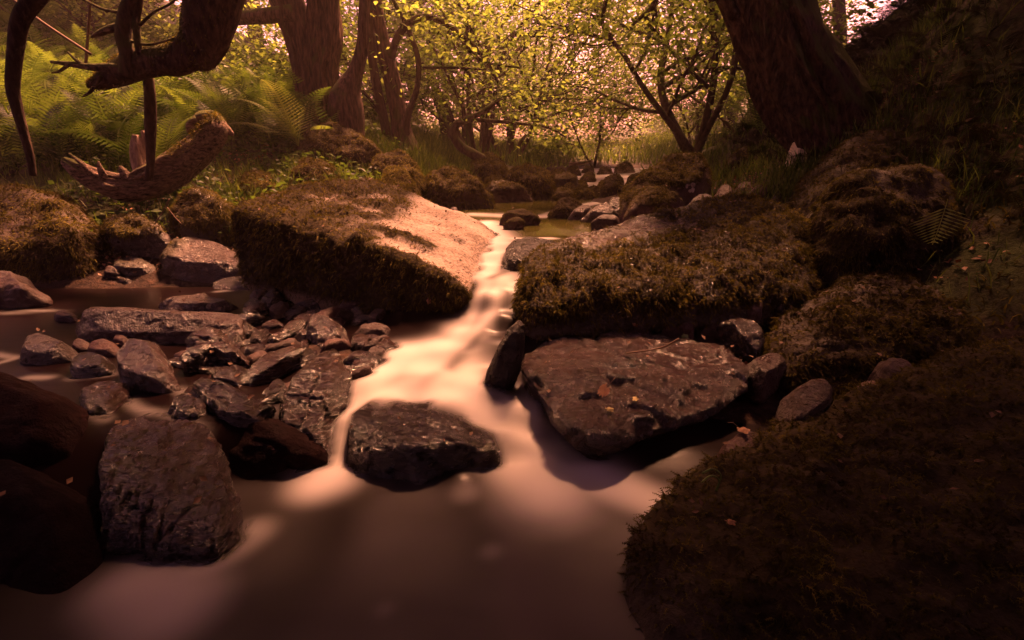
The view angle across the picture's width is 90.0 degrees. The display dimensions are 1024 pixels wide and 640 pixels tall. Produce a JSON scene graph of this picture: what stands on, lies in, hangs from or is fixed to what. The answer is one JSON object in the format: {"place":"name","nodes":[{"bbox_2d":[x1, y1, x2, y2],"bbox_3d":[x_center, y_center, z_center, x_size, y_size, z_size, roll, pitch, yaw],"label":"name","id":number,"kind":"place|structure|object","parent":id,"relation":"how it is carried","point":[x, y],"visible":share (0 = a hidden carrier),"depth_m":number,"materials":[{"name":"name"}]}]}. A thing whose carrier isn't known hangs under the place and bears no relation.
{"place":"outdoors","nodes":[
{"label":"outdoors","id":0,"kind":"place"},
{"bbox_2d":[0,168,767,639],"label":"stream","id":1,"kind":"structure","parent":0,"point":[528,538],"depth_m":1.67,"materials":[{"name":"liquid"}]},
{"bbox_2d":[70,352,115,378],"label":"wet cobble","id":2,"kind":"object","parent":1,"relation":"in","point":[92,365],"visible":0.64,"depth_m":2.27,"materials":[{"name":"stone"}]},
{"bbox_2d":[87,339,119,356],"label":"cobble","id":3,"kind":"object","parent":1,"relation":"in","point":[105,348],"visible":0.38,"depth_m":2.48,"materials":[{"name":"stone"}]},
{"bbox_2d":[79,381,131,417],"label":"wet rock","id":4,"kind":"object","parent":1,"relation":"in","point":[99,398],"visible":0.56,"depth_m":2.02,"materials":[{"name":"stone"}]},
{"bbox_2d":[97,211,173,258],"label":"mossy boulder","id":5,"kind":"object","parent":1,"relation":"in","point":[133,234],"visible":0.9,"depth_m":3.89,"materials":[{"name":"plant"}]},
{"bbox_2d":[116,338,182,414],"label":"angular rock","id":6,"kind":"object","parent":1,"relation":"in","point":[144,365],"visible":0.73,"depth_m":2.14,"materials":[{"name":"stone"}]},
{"bbox_2d":[76,307,243,343],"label":"long slab","id":7,"kind":"structure","parent":1,"relation":"in","point":[110,323],"depth_m":2.65,"materials":[{"name":"stone"}]},
{"bbox_2d":[98,416,246,564],"bbox_3d":[-1.161,0.679,1.837,0.426,0.590,0.851,-10,21,-28],"label":"wet rock","id":8,"kind":"object","parent":1,"relation":"in","point":[164,465],"visible":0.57,"depth_m":1.59,"materials":[{"name":"stone"}]},
{"bbox_2d":[175,398,204,419],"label":"rubble stone","id":9,"kind":"object","parent":1,"relation":"in","point":[183,411],"visible":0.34,"depth_m":1.93,"materials":[{"name":"stone"}]},
{"bbox_2d":[181,343,210,373],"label":"rubble stone","id":10,"kind":"object","parent":1,"relation":"in","point":[192,358],"visible":0.7,"depth_m":2.30,"materials":[{"name":"stone"}]},
{"bbox_2d":[158,293,237,312],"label":"rock","id":11,"kind":"object","parent":1,"relation":"in","point":[201,302],"visible":0.45,"depth_m":3.11,"materials":[{"name":"stone"}]},
{"bbox_2d":[166,187,234,247],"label":"mossy boulder","id":12,"kind":"object","parent":1,"relation":"in","point":[200,213],"visible":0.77,"depth_m":4.02,"materials":[{"name":"plant"}]},
{"bbox_2d":[213,369,242,386],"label":"rubble stone","id":13,"kind":"object","parent":1,"relation":"in","point":[226,376],"visible":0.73,"depth_m":2.21,"materials":[{"name":"stone"}]},
{"bbox_2d":[241,345,303,386],"bbox_3d":[-1.086,0.241,2.326,0.146,0.226,0.306,14,23,36],"label":"leaning slab","id":14,"kind":"object","parent":1,"relation":"in","point":[275,365],"depth_m":2.26,"materials":[{"name":"stone"}]},
{"bbox_2d":[262,379,286,404],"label":"rubble stone","id":15,"kind":"object","parent":1,"relation":"on","point":[276,391],"visible":0.73,"depth_m":2.10,"materials":[{"name":"stone"}]},
{"bbox_2d":[280,358,352,465],"bbox_3d":[-0.835,0.395,2.151,0.290,0.407,0.426,0,18,0],"label":"wet rock","id":16,"kind":"object","parent":1,"relation":"in","point":[313,408],"visible":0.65,"depth_m":2.07,"materials":[{"name":"stone"}]},
{"bbox_2d":[485,320,524,391],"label":"wedge rock","id":17,"kind":"object","parent":1,"relation":"in","point":[503,370],"visible":0.96,"depth_m":2.21,"materials":[{"name":"black stone"}]},
{"bbox_2d":[499,208,540,225],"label":"mossy boulder","id":18,"kind":"object","parent":1,"relation":"in","point":[530,218],"visible":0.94,"depth_m":4.32,"materials":[{"name":"stone"}]},
{"bbox_2d":[591,214,619,229],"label":"rock","id":19,"kind":"object","parent":1,"relation":"on","point":[601,221],"visible":0.81,"depth_m":4.07,"materials":[{"name":"stone"}]},
{"bbox_2d":[717,431,757,456],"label":"stone","id":20,"kind":"object","parent":1,"relation":"on","point":[738,439],"visible":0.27,"depth_m":1.85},
{"bbox_2d":[0,0,1023,467],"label":"ground","id":21,"kind":"structure","parent":0,"point":[742,408],"depth_m":3.60,"materials":[{"name":"soil"}]},
{"bbox_2d":[0,271,52,307],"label":"rock","id":22,"kind":"object","parent":21,"relation":"on","point":[17,291],"visible":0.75,"depth_m":3.19,"materials":[{"name":"stone"}]},
{"bbox_2d":[4,0,49,175],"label":"slender stem","id":23,"kind":"object","parent":21,"relation":"on","point":[24,14],"visible":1,"depth_m":2.96,"materials":[{"name":"brown plant"}]},
{"bbox_2d":[0,38,60,114],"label":"fern","id":24,"kind":"object","parent":21,"relation":"on","point":[2,99],"visible":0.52,"depth_m":4.21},
{"bbox_2d":[0,372,88,466],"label":"boulder","id":25,"kind":"object","parent":21,"relation":"on","point":[38,425],"visible":0.63,"depth_m":1.77,"materials":[{"name":"black stone"}]},
{"bbox_2d":[20,333,77,364],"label":"rock","id":26,"kind":"object","parent":21,"relation":"on","point":[39,349],"visible":0.63,"depth_m":2.38,"materials":[{"name":"stone"}]},
{"bbox_2d":[0,459,105,593],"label":"boulder","id":27,"kind":"object","parent":21,"relation":"on","point":[50,532],"visible":0.52,"depth_m":1.48,"materials":[{"name":"black stone"}]},
{"bbox_2d":[0,181,113,283],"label":"mossy mound","id":28,"kind":"object","parent":21,"relation":"on","point":[46,235],"visible":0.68,"depth_m":3.75,"materials":[{"name":"plant"}]},
{"bbox_2d":[0,0,180,42],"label":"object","id":29,"kind":"object","parent":21,"relation":"on","point":[81,7],"visible":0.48,"depth_m":8.72,"materials":[{"name":"green plant"}]},
{"bbox_2d":[113,256,155,275],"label":"rock","id":30,"kind":"object","parent":21,"relation":"on","point":[136,265],"visible":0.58,"depth_m":3.76,"materials":[{"name":"stone"}]},
{"bbox_2d":[50,0,244,96],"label":"crooked tree","id":31,"kind":"object","parent":21,"relation":"on","point":[201,40],"visible":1,"depth_m":3.76,"materials":[{"name":"brown plant"}]},
{"bbox_2d":[60,110,234,201],"bbox_3d":[-3.136,-1.426,4.445,1.342,0.782,0.369,-5,19,-16],"label":"dead log","id":32,"kind":"object","parent":21,"relation":"on","point":[191,156],"visible":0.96,"depth_m":4.42,"materials":[{"name":"brown wood"}]},
{"bbox_2d":[143,78,156,180],"bbox_3d":[-2.994,-1.655,4.192,0.237,1.001,0.089,0,18,0],"label":"bare stem","id":33,"kind":"object","parent":32,"relation":"on","point":[150,116],"visible":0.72,"depth_m":4.18,"materials":[{"name":"brown plant"}]},
{"bbox_2d":[0,0,376,173],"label":"bracken","id":34,"kind":"object","parent":21,"relation":"on","point":[62,112],"visible":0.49,"depth_m":5.92,"materials":[{"name":"plant"}]},
{"bbox_2d":[158,236,241,282],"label":"rock","id":35,"kind":"object","parent":21,"relation":"on","point":[181,259],"visible":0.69,"depth_m":3.75,"materials":[{"name":"stone"}]},
{"bbox_2d":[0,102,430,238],"bbox_3d":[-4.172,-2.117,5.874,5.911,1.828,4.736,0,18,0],"label":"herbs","id":36,"kind":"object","parent":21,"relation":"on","point":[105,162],"visible":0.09,"depth_m":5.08,"materials":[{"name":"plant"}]},
{"bbox_2d":[184,326,249,367],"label":"wet rock","id":37,"kind":"object","parent":21,"relation":"on","point":[223,346],"visible":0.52,"depth_m":2.36,"materials":[{"name":"stone"}]},
{"bbox_2d":[177,72,261,124],"bbox_3d":[-3.209,-2.454,5.675,0.862,0.590,0.607,-15,24,-38],"label":"fern","id":38,"kind":"object","parent":21,"relation":"on","point":[223,110],"visible":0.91,"depth_m":5.69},
{"bbox_2d":[0,128,439,235],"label":"grass","id":39,"kind":"structure","parent":21,"relation":"on","point":[230,186],"depth_m":4.99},
{"bbox_2d":[213,276,247,289],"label":"wet slab","id":40,"kind":"structure","parent":21,"relation":"on","point":[231,283],"depth_m":3.63,"materials":[{"name":"stone"}]},
{"bbox_2d":[193,377,271,427],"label":"wet rock","id":41,"kind":"object","parent":21,"relation":"on","point":[230,404],"visible":0.51,"depth_m":1.97,"materials":[{"name":"stone"}]},
{"bbox_2d":[113,0,355,50],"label":"tree","id":42,"kind":"object","parent":21,"relation":"on","point":[162,13],"visible":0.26,"depth_m":10.09,"materials":[{"name":"green plant"}]},
{"bbox_2d":[241,298,268,316],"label":"rubble stone","id":43,"kind":"object","parent":21,"relation":"on","point":[255,305],"visible":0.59,"depth_m":2.99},
{"bbox_2d":[233,169,282,200],"bbox_3d":[-2.409,-1.191,4.873,0.485,0.464,0.790,-7,19,-19],"label":"mossy mound","id":44,"kind":"object","parent":21,"relation":"on","point":[256,174],"visible":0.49,"depth_m":4.73,"materials":[{"name":"plant"}]},
{"bbox_2d":[229,79,317,145],"bbox_3d":[-2.717,-2.255,5.706,1.025,0.604,1.509,0,18,0],"label":"fern","id":45,"kind":"object","parent":21,"relation":"on","point":[287,126],"visible":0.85,"depth_m":5.61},
{"bbox_2d":[229,418,328,478],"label":"dark rock","id":46,"kind":"object","parent":21,"relation":"on","point":[269,446],"visible":0.49,"depth_m":1.91,"materials":[{"name":"black stone"}]},
{"bbox_2d":[238,0,370,144],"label":"gnarled tree","id":47,"kind":"object","parent":21,"relation":"on","point":[312,32],"visible":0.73,"depth_m":6.10,"materials":[{"name":"brown plant"}]},
{"bbox_2d":[288,156,340,185],"bbox_3d":[-1.952,-1.360,5.141,0.620,0.557,0.739,0,18,0],"label":"mossy mound","id":48,"kind":"object","parent":21,"relation":"on","point":[305,164],"visible":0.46,"depth_m":4.95,"materials":[{"name":"plant"}]},
{"bbox_2d":[306,314,348,343],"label":"rock","id":49,"kind":"object","parent":21,"relation":"on","point":[317,331],"visible":0.49,"depth_m":2.62,"materials":[{"name":"stone"}]},
{"bbox_2d":[319,338,350,352],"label":"rubble stone","id":50,"kind":"object","parent":21,"relation":"on","point":[337,344],"visible":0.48,"depth_m":2.50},
{"bbox_2d":[292,119,381,174],"bbox_3d":[-1.950,-1.882,6.056,1.203,0.935,0.907,5,19,16],"label":"mossy mound","id":51,"kind":"object","parent":21,"relation":"on","point":[352,145],"visible":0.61,"depth_m":5.72,"materials":[{"name":"plant"}]},
{"bbox_2d":[178,0,506,136],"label":"bush","id":52,"kind":"object","parent":21,"relation":"on","point":[282,49],"visible":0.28,"depth_m":8.49,"materials":[{"name":"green plant"}]},
{"bbox_2d":[227,175,502,315],"bbox_3d":[-0.903,-0.479,3.735,2.062,1.045,1.674,7,20,20],"label":"mossy boulder","id":53,"kind":"object","parent":21,"relation":"on","point":[288,246],"visible":0.84,"depth_m":3.12,"materials":[{"name":"plant"}]},
{"bbox_2d":[342,350,387,367],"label":"rock","id":54,"kind":"object","parent":21,"relation":"on","point":[377,360],"visible":0.48,"depth_m":2.40,"materials":[{"name":"stone"}]},
{"bbox_2d":[352,322,389,337],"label":"rock","id":55,"kind":"object","parent":21,"relation":"on","point":[378,329],"visible":0.36,"depth_m":2.69,"materials":[{"name":"stone"}]},
{"bbox_2d":[354,334,397,352],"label":"rock","id":56,"kind":"object","parent":21,"relation":"on","point":[387,345],"visible":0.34,"depth_m":2.51,"materials":[{"name":"stone"}]},
{"bbox_2d":[363,148,427,197],"bbox_3d":[-1.275,-1.564,5.722,0.758,0.686,0.778,0,18,0],"label":"mossy mound","id":57,"kind":"object","parent":21,"relation":"on","point":[397,157],"visible":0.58,"depth_m":5.50,"materials":[{"name":"plant"}]},
{"bbox_2d":[380,165,410,183],"bbox_3d":[-1.127,-1.382,5.106,0.392,0.320,0.716,0,18,0],"label":"mossy mound","id":58,"kind":"object","parent":21,"relation":"on","point":[389,175],"visible":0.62,"depth_m":4.93,"materials":[{"name":"plant"}]},
{"bbox_2d":[308,118,484,175],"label":"grass","id":59,"kind":"structure","parent":21,"relation":"on","point":[443,153],"depth_m":7.54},
{"bbox_2d":[240,0,585,139],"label":"twin tree","id":60,"kind":"object","parent":21,"relation":"on","point":[442,125],"visible":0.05,"depth_m":11.99,"materials":[{"name":"green plant"}]},
{"bbox_2d":[348,402,500,484],"bbox_3d":[-0.346,0.587,2.034,0.612,0.432,0.369,0,18,0],"label":"wet rock","id":61,"kind":"object","parent":21,"relation":"on","point":[410,445],"visible":0.6,"depth_m":1.92,"materials":[{"name":"stone"}]},
{"bbox_2d":[346,0,559,150],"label":"straight tree","id":62,"kind":"object","parent":21,"relation":"on","point":[385,49],"visible":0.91,"depth_m":7.08,"materials":[{"name":"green plant"}]},
{"bbox_2d":[349,0,561,141],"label":"bush","id":63,"kind":"object","parent":21,"relation":"on","point":[425,107],"visible":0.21,"depth_m":10.54,"materials":[{"name":"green plant"}]},
{"bbox_2d":[424,164,495,208],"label":"mossy boulder","id":64,"kind":"object","parent":21,"relation":"on","point":[448,187],"visible":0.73,"depth_m":5.50,"materials":[{"name":"plant"}]},
{"bbox_2d":[228,0,737,156],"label":"hazel tree","id":65,"kind":"object","parent":21,"relation":"on","point":[485,138],"visible":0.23,"depth_m":9.75,"materials":[{"name":"green plant"}]},
{"bbox_2d":[468,151,508,182],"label":"mossy boulder","id":66,"kind":"object","parent":21,"relation":"on","point":[492,163],"visible":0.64,"depth_m":8.36,"materials":[{"name":"plant"}]},
{"bbox_2d":[361,0,619,150],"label":"bush","id":67,"kind":"object","parent":21,"relation":"on","point":[507,127],"visible":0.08,"depth_m":14.10,"materials":[{"name":"green plant"}]},
{"bbox_2d":[404,6,606,166],"bbox_3d":[-0.108,-3.705,8.153,3.311,2.473,1.503,0,18,0],"label":"twisted tree","id":68,"kind":"object","parent":21,"relation":"on","point":[464,148],"visible":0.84,"depth_m":8.34,"materials":[{"name":"green plant"}]},
{"bbox_2d":[0,131,1012,512],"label":"leaf scraps","id":69,"kind":"object","parent":21,"relation":"on","point":[196,499],"visible":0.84,"depth_m":2.07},
{"bbox_2d":[485,179,533,202],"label":"rock","id":70,"kind":"object","parent":21,"relation":"on","point":[503,191],"visible":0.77,"depth_m":6.37,"materials":[{"name":"stone"}]},
{"bbox_2d":[340,0,703,162],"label":"hazel tree","id":71,"kind":"object","parent":21,"relation":"on","point":[535,116],"visible":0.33,"depth_m":11.00,"materials":[{"name":"green plant"}]},
{"bbox_2d":[503,237,551,271],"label":"wet rock","id":72,"kind":"object","parent":21,"relation":"on","point":[517,250],"visible":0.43,"depth_m":3.21,"materials":[{"name":"black stone"}]},
{"bbox_2d":[505,162,555,200],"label":"mossy boulder","id":73,"kind":"object","parent":21,"relation":"on","point":[538,182],"visible":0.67,"depth_m":6.64,"materials":[{"name":"plant"}]},
{"bbox_2d":[365,110,756,169],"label":"grass","id":74,"kind":"structure","parent":21,"relation":"on","point":[648,150],"depth_m":14.30,"materials":[{"name":"plant"}]},
{"bbox_2d":[98,37,1023,332],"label":"leaf litter","id":75,"kind":"object","parent":21,"relation":"on","point":[720,179],"visible":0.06,"depth_m":3.90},
{"bbox_2d":[547,196,582,218],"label":"mossy boulder","id":76,"kind":"object","parent":21,"relation":"on","point":[563,207],"visible":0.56,"depth_m":4.83,"materials":[{"name":"stone"}]},
{"bbox_2d":[525,46,633,159],"bbox_3d":[1.898,-6.037,14.384,3.215,3.300,3.814,4,19,13],"label":"bush","id":77,"kind":"object","parent":21,"relation":"on","point":[592,133],"visible":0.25,"depth_m":13.85,"materials":[{"name":"green plant"}]},
{"bbox_2d":[509,3,665,167],"bbox_3d":[1.883,-6.056,13.072,4.140,4.400,3.394,-4,19,-13],"label":"tree","id":78,"kind":"object","parent":21,"relation":"on","point":[562,132],"visible":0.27,"depth_m":12.67,"materials":[{"name":"green plant"}]},
{"bbox_2d":[173,48,1023,348],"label":"moss carpet","id":79,"kind":"object","parent":21,"relation":"on","point":[987,224],"visible":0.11,"depth_m":2.97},
{"bbox_2d":[580,202,617,222],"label":"rock","id":80,"kind":"object","parent":21,"relation":"on","point":[591,215],"visible":0.56,"depth_m":4.53,"materials":[{"name":"stone"}]},
{"bbox_2d":[597,173,624,197],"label":"stream stone","id":81,"kind":"object","parent":21,"relation":"on","point":[612,184],"visible":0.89,"depth_m":6.64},
{"bbox_2d":[521,331,748,456],"bbox_3d":[0.577,0.354,2.505,1.083,0.523,1.265,0,18,0],"label":"flat boulder","id":82,"kind":"object","parent":21,"relation":"on","point":[699,383],"visible":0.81,"depth_m":2.16,"materials":[{"name":"stone"}]},
{"bbox_2d":[694,323,719,344],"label":"stone","id":83,"kind":"object","parent":82,"relation":"on","point":[710,333],"visible":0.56,"depth_m":2.64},
{"bbox_2d":[424,0,851,156],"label":"spreading tree","id":84,"kind":"object","parent":21,"relation":"on","point":[664,111],"visible":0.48,"depth_m":8.16,"materials":[{"name":"green plant"}]},
{"bbox_2d":[524,0,734,106],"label":"hanging bough","id":85,"kind":"object","parent":84,"relation":"hanging from","point":[605,5],"visible":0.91,"depth_m":5.80,"materials":[{"name":"green plant"}]},
{"bbox_2d":[622,184,684,222],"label":"mossy boulder","id":86,"kind":"object","parent":21,"relation":"on","point":[647,199],"visible":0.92,"depth_m":4.19,"materials":[{"name":"stone"}]},
{"bbox_2d":[562,10,748,163],"bbox_3d":[4.725,-6.858,13.447,6.103,5.279,5.144,7,20,20],"label":"bush","id":87,"kind":"object","parent":21,"relation":"on","point":[697,113],"visible":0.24,"depth_m":13.89,"materials":[{"name":"green plant"}]},
{"bbox_2d":[618,150,713,222],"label":"mossy boulder","id":88,"kind":"object","parent":21,"relation":"on","point":[687,182],"visible":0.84,"depth_m":4.62,"materials":[{"name":"plant"}]},
{"bbox_2d":[509,191,827,342],"bbox_3d":[1.015,-0.324,3.367,2.064,0.971,1.892,0,18,0],"label":"mossy boulder","id":89,"kind":"object","parent":21,"relation":"on","point":[698,279],"visible":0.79,"depth_m":2.75,"materials":[{"name":"plant"}]},
{"bbox_2d":[634,40,742,149],"bbox_3d":[5.896,-7.650,16.900,4.577,3.959,3.858,-2,18,-7],"label":"bush","id":90,"kind":"object","parent":21,"relation":"on","point":[682,122],"visible":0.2,"depth_m":16.58,"materials":[{"name":"green plant"}]},
{"bbox_2d":[558,0,891,153],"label":"bush","id":91,"kind":"object","parent":21,"relation":"on","point":[725,115],"visible":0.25,"depth_m":11.87,"materials":[{"name":"green plant"}]},
{"bbox_2d":[724,146,749,177],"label":"mossy rock","id":92,"kind":"object","parent":21,"relation":"on","point":[736,155],"visible":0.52,"depth_m":5.78,"materials":[{"name":"stone"}]},
{"bbox_2d":[716,318,764,362],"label":"stone","id":93,"kind":"object","parent":21,"relation":"on","point":[745,338],"visible":0.77,"depth_m":2.52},
{"bbox_2d":[718,71,765,135],"bbox_3d":[3.169,-2.817,6.673,1.053,0.781,1.297,-11,21,-30],"label":"fern","id":94,"kind":"object","parent":21,"relation":"on","point":[761,124],"visible":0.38,"depth_m":6.79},
{"bbox_2d":[744,353,786,403],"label":"stone","id":95,"kind":"object","parent":21,"relation":"on","point":[766,373],"visible":0.87,"depth_m":2.30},
{"bbox_2d":[640,0,895,60],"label":"twin tree","id":96,"kind":"object","parent":21,"relation":"on","point":[869,4],"visible":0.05,"depth_m":8.58,"materials":[{"name":"green plant"}]},
{"bbox_2d":[665,0,875,135],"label":"bush","id":97,"kind":"object","parent":21,"relation":"on","point":[739,90],"visible":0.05,"depth_m":15.27,"materials":[{"name":"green plant"}]},
{"bbox_2d":[715,0,884,163],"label":"leaning tree","id":98,"kind":"object","parent":21,"relation":"on","point":[807,84],"visible":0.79,"depth_m":4.33,"materials":[{"name":"brown plant"}]},
{"bbox_2d":[774,379,831,422],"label":"stone","id":99,"kind":"object","parent":21,"relation":"on","point":[815,395],"visible":0.59,"depth_m":1.97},
{"bbox_2d":[617,333,1023,639],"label":"mossy boulder","id":100,"kind":"object","parent":21,"relation":"on","point":[805,547],"visible":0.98,"depth_m":1.44,"materials":[{"name":"plant"}]},
{"bbox_2d":[832,0,847,44],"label":"tall tree","id":101,"kind":"object","parent":21,"relation":"on","point":[839,6],"visible":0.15,"depth_m":13.86,"materials":[{"name":"brown plant"}]},
{"bbox_2d":[788,125,908,217],"bbox_3d":[2.778,-0.903,4.003,1.872,1.231,1.155,-10,21,-29],"label":"mossy mound","id":102,"kind":"object","parent":21,"relation":"on","point":[850,155],"visible":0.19,"depth_m":3.76,"materials":[{"name":"plant"}]},
{"bbox_2d":[714,0,1023,221],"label":"undergrowth","id":103,"kind":"object","parent":21,"relation":"on","point":[853,45],"visible":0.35,"depth_m":4.05,"materials":[{"name":"green plant"}]},
{"bbox_2d":[762,268,991,398],"bbox_3d":[1.963,0.150,2.684,1.622,0.748,0.956,0,18,0],"label":"mossy boulder","id":104,"kind":"object","parent":21,"relation":"on","point":[830,347],"visible":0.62,"depth_m":2.43,"materials":[{"name":"plant"}]},
{"bbox_2d":[805,160,966,289],"bbox_3d":[2.262,-0.497,3.210,1.001,0.964,0.885,0,18,0],"label":"mossy boulder","id":105,"kind":"object","parent":21,"relation":"on","point":[862,224],"visible":0.66,"depth_m":2.91,"materials":[{"name":"plant"}]},
{"bbox_2d":[866,358,912,383],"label":"stone","id":106,"kind":"object","parent":21,"relation":"on","point":[887,367],"visible":0.38,"depth_m":2.18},
{"bbox_2d":[778,0,1023,301],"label":"grass","id":107,"kind":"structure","parent":21,"relation":"on","point":[967,151],"depth_m":3.45,"materials":[{"name":"plant"}]},
{"bbox_2d":[911,199,968,244],"bbox_3d":[2.113,-0.485,2.526,0.264,0.211,0.099,0,18,0],"label":"fern","id":108,"kind":"object","parent":21,"relation":"on","point":[938,228],"visible":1,"depth_m":2.52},
{"bbox_2d":[166,0,895,136],"label":"sky","id":109,"kind":"structure","parent":0,"point":[878,4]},
{"bbox_2d":[630,0,1020,199],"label":"grass","id":110,"kind":"structure","parent":0,"point":[776,176],"depth_m":4.73,"materials":[{"name":"plant"}]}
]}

